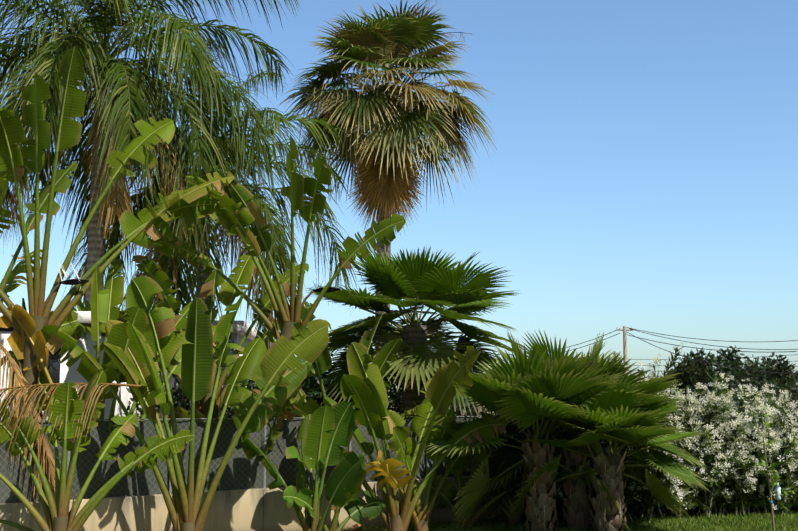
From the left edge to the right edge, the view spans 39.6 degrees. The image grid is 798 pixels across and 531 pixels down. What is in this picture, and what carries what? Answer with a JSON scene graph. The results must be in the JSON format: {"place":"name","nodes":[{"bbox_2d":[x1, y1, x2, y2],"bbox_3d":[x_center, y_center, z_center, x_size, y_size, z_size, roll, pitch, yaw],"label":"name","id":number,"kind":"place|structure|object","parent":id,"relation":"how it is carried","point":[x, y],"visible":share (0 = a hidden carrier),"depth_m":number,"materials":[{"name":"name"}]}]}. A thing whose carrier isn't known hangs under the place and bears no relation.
{"place":"outdoors","nodes":[
{"label":"outdoors","id":0,"kind":"place"},
{"bbox_2d":[0,342,140,523],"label":"dead palm frond","id":1,"kind":"object","parent":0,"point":[29,404],"visible":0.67,"depth_m":12.87,"materials":[{"name":"brown plant"}]},
{"bbox_2d":[12,347,188,410],"bbox_3d":[-7.440,2.476,20.096,6.249,1.850,7.275,0,-7,-2],"label":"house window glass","id":2,"kind":"object","parent":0,"point":[54,360],"visible":0.02,"depth_m":16.62,"materials":[{"name":"grey glass"}]},
{"bbox_2d":[0,0,797,388],"label":"sky","id":3,"kind":"structure","parent":0,"point":[642,174],"materials":[{"name":"blue"}]},
{"bbox_2d":[429,443,527,525],"bbox_3d":[1.285,3.141,16.174,1.948,1.369,1.869,0,-7,-2],"label":"strelitzia","id":4,"kind":"object","parent":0,"point":[478,458],"depth_m":16.42,"materials":[{"name":"green plant"}]},
{"bbox_2d":[285,407,797,530],"bbox_3d":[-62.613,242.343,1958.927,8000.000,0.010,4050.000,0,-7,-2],"label":"ground","id":5,"kind":"structure","parent":0,"point":[663,518],"depth_m":16.93,"materials":[{"name":"green plant"}]},
{"bbox_2d":[0,370,194,530],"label":"strelitzia fan","id":6,"kind":"object","parent":5,"relation":"on","point":[77,408],"depth_m":12.56},
{"bbox_2d":[0,259,217,430],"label":"strelitzia","id":7,"kind":"object","parent":5,"relation":"on","point":[118,336],"depth_m":15.05,"materials":[{"name":"green plant"}]},
{"bbox_2d":[0,46,233,419],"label":"tall strelitzia","id":8,"kind":"object","parent":5,"relation":"on","point":[71,129],"depth_m":15.32,"materials":[{"name":"green plant"}]},
{"bbox_2d":[0,311,271,421],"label":"house walls","id":9,"kind":"structure","parent":5,"relation":"on","point":[71,374],"depth_m":16.70,"materials":[{"name":"white paint"}]},
{"bbox_2d":[0,0,301,309],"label":"queen palm","id":10,"kind":"object","parent":5,"relation":"on","point":[134,87],"depth_m":18.41,"materials":[{"name":"green plant"}]},
{"bbox_2d":[41,276,331,530],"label":"strelitzia","id":11,"kind":"object","parent":5,"relation":"on","point":[261,361],"depth_m":13.89,"materials":[{"name":"green plant"}]},
{"bbox_2d":[118,324,262,420],"bbox_3d":[-4.079,2.530,19.499,4.337,3.397,4.385,0,-7,-2],"label":"bush","id":12,"kind":"object","parent":5,"relation":"on","point":[181,397],"depth_m":18.36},
{"bbox_2d":[23,37,361,355],"bbox_3d":[-3.914,0.008,21.314,6.596,8.847,6.471,0,-7,-2],"label":"queen palm","id":13,"kind":"object","parent":5,"relation":"on","point":[169,266],"depth_m":20.90,"materials":[{"name":"green plant"}]},
{"bbox_2d":[174,342,314,465],"bbox_3d":[-2.266,2.341,15.839,1.425,2.881,2.957,5,-8,-33],"label":"strelitzia","id":14,"kind":"object","parent":5,"relation":"on","point":[230,361],"depth_m":15.42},
{"bbox_2d":[0,476,525,530],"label":"garden wall","id":15,"kind":"structure","parent":5,"relation":"on","point":[237,510],"depth_m":15.03,"materials":[{"name":"paint"}]},
{"bbox_2d":[0,417,495,503],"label":"fence screen","id":16,"kind":"object","parent":15,"relation":"on","point":[241,471],"visible":0.25,"depth_m":14.96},
{"bbox_2d":[17,416,481,493],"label":"fence posts","id":17,"kind":"object","parent":15,"relation":"on","point":[264,469],"visible":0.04,"depth_m":15.42,"materials":[{"name":"grey metal"}]},
{"bbox_2d":[263,489,263,519],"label":"wall joints","id":18,"kind":"object","parent":15,"relation":"attached to","point":[263,504],"depth_m":15.30,"materials":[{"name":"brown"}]},
{"bbox_2d":[104,135,429,419],"bbox_3d":[-1.846,1.036,16.434,4.273,5.690,3.275,-3,-8,25],"label":"tall strelitzia","id":19,"kind":"object","parent":5,"relation":"on","point":[245,217],"depth_m":16.34,"materials":[{"name":"green plant"}]},
{"bbox_2d":[223,354,356,419],"bbox_3d":[-1.644,2.813,19.080,3.053,2.733,3.016,0,-7,-2],"label":"citrus tree","id":20,"kind":"object","parent":5,"relation":"on","point":[312,380],"depth_m":18.65,"materials":[{"name":"green plant"}]},
{"bbox_2d":[243,401,385,530],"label":"small strelitzia","id":21,"kind":"object","parent":5,"relation":"on","point":[308,434],"depth_m":14.37,"materials":[{"name":"green plant"}]},
{"bbox_2d":[302,334,401,414],"bbox_3d":[-0.648,2.768,20.625,3.370,3.199,3.321,0,-7,-2],"label":"citrus tree","id":22,"kind":"object","parent":5,"relation":"on","point":[397,400],"depth_m":20.35,"materials":[{"name":"green plant"}]},
{"bbox_2d":[277,0,497,397],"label":"tall fan palm","id":23,"kind":"object","parent":5,"relation":"on","point":[390,176],"depth_m":25.76,"materials":[{"name":"green plant"}]},
{"bbox_2d":[279,342,505,530],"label":"strelitzia","id":24,"kind":"object","parent":5,"relation":"on","point":[437,384],"depth_m":15.18,"materials":[{"name":"green plant"}]},
{"bbox_2d":[304,242,527,418],"bbox_3d":[0.344,1.879,19.353,4.031,4.655,4.332,0,-7,-2],"label":"fan palm","id":25,"kind":"object","parent":5,"relation":"on","point":[415,280],"depth_m":18.78,"materials":[{"name":"green plant"}]},
{"bbox_2d":[348,514,521,529],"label":"garden litter","id":26,"kind":"object","parent":5,"relation":"on","point":[355,526],"visible":0.19,"depth_m":16.12,"materials":[{"name":"brown plant"}]},
{"bbox_2d":[399,385,504,432],"bbox_3d":[1.582,3.096,21.351,3.307,2.726,3.658,0,-7,-2],"label":"bush","id":27,"kind":"object","parent":5,"relation":"on","point":[466,408],"depth_m":20.84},
{"bbox_2d":[450,396,490,417],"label":"scrub tree","id":28,"kind":"object","parent":5,"relation":"on","point":[462,409],"depth_m":114.82,"materials":[{"name":"green plant"}]},
{"bbox_2d":[414,328,629,530],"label":"young fan palm","id":29,"kind":"object","parent":5,"relation":"on","point":[528,392],"depth_m":15.26,"materials":[{"name":"green plant"}]},
{"bbox_2d":[282,508,797,530],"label":"lawn grass","id":30,"kind":"structure","parent":5,"relation":"on","point":[658,524],"depth_m":16.42,"materials":[{"name":"green plant"}]},
{"bbox_2d":[464,330,706,529],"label":"young fan palm","id":31,"kind":"object","parent":5,"relation":"on","point":[513,456],"depth_m":15.91,"materials":[{"name":"green plant"}]},
{"bbox_2d":[506,371,709,530],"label":"young fan palm","id":32,"kind":"object","parent":5,"relation":"on","point":[619,416],"depth_m":15.27,"materials":[{"name":"green plant"}]},
{"bbox_2d":[616,326,632,373],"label":"utility pole","id":33,"kind":"object","parent":5,"relation":"on","point":[624,329],"visible":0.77,"depth_m":74.23,"materials":[{"name":"brown wood"}]},
{"bbox_2d":[497,327,797,373],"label":"power lines","id":34,"kind":"object","parent":33,"relation":"attached to","point":[693,347],"visible":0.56,"depth_m":73.12,"materials":[{"name":"grey metal"}]},
{"bbox_2d":[495,342,797,524],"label":"oleander hedge","id":35,"kind":"object","parent":5,"relation":"on","point":[731,503],"depth_m":17.84,"materials":[{"name":"white plant"}]},
{"bbox_2d":[658,364,705,401],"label":"tree","id":36,"kind":"object","parent":5,"relation":"on","point":[683,385],"visible":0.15,"depth_m":71.00,"materials":[{"name":"green plant"}]},
{"bbox_2d":[670,347,734,405],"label":"tree","id":37,"kind":"object","parent":5,"relation":"on","point":[690,368],"depth_m":69.72,"materials":[{"name":"green plant"}]},
{"bbox_2d":[704,345,752,392],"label":"tree","id":38,"kind":"object","parent":5,"relation":"on","point":[729,356],"depth_m":73.85,"materials":[{"name":"green plant"}]},
{"bbox_2d":[744,356,772,373],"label":"tree","id":39,"kind":"object","parent":5,"relation":"on","point":[762,359],"depth_m":104.91,"materials":[{"name":"green plant"}]},
{"bbox_2d":[724,355,797,412],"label":"tree","id":40,"kind":"object","parent":5,"relation":"on","point":[777,388],"depth_m":67.73,"materials":[{"name":"green plant"}]},
{"bbox_2d":[747,414,797,530],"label":"sapling","id":41,"kind":"object","parent":5,"relation":"on","point":[769,442],"depth_m":14.50,"materials":[{"name":"green plant"}]},
{"bbox_2d":[756,351,797,407],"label":"tree","id":42,"kind":"object","parent":5,"relation":"on","point":[780,366],"depth_m":70.70,"materials":[{"name":"green plant"}]}
]}

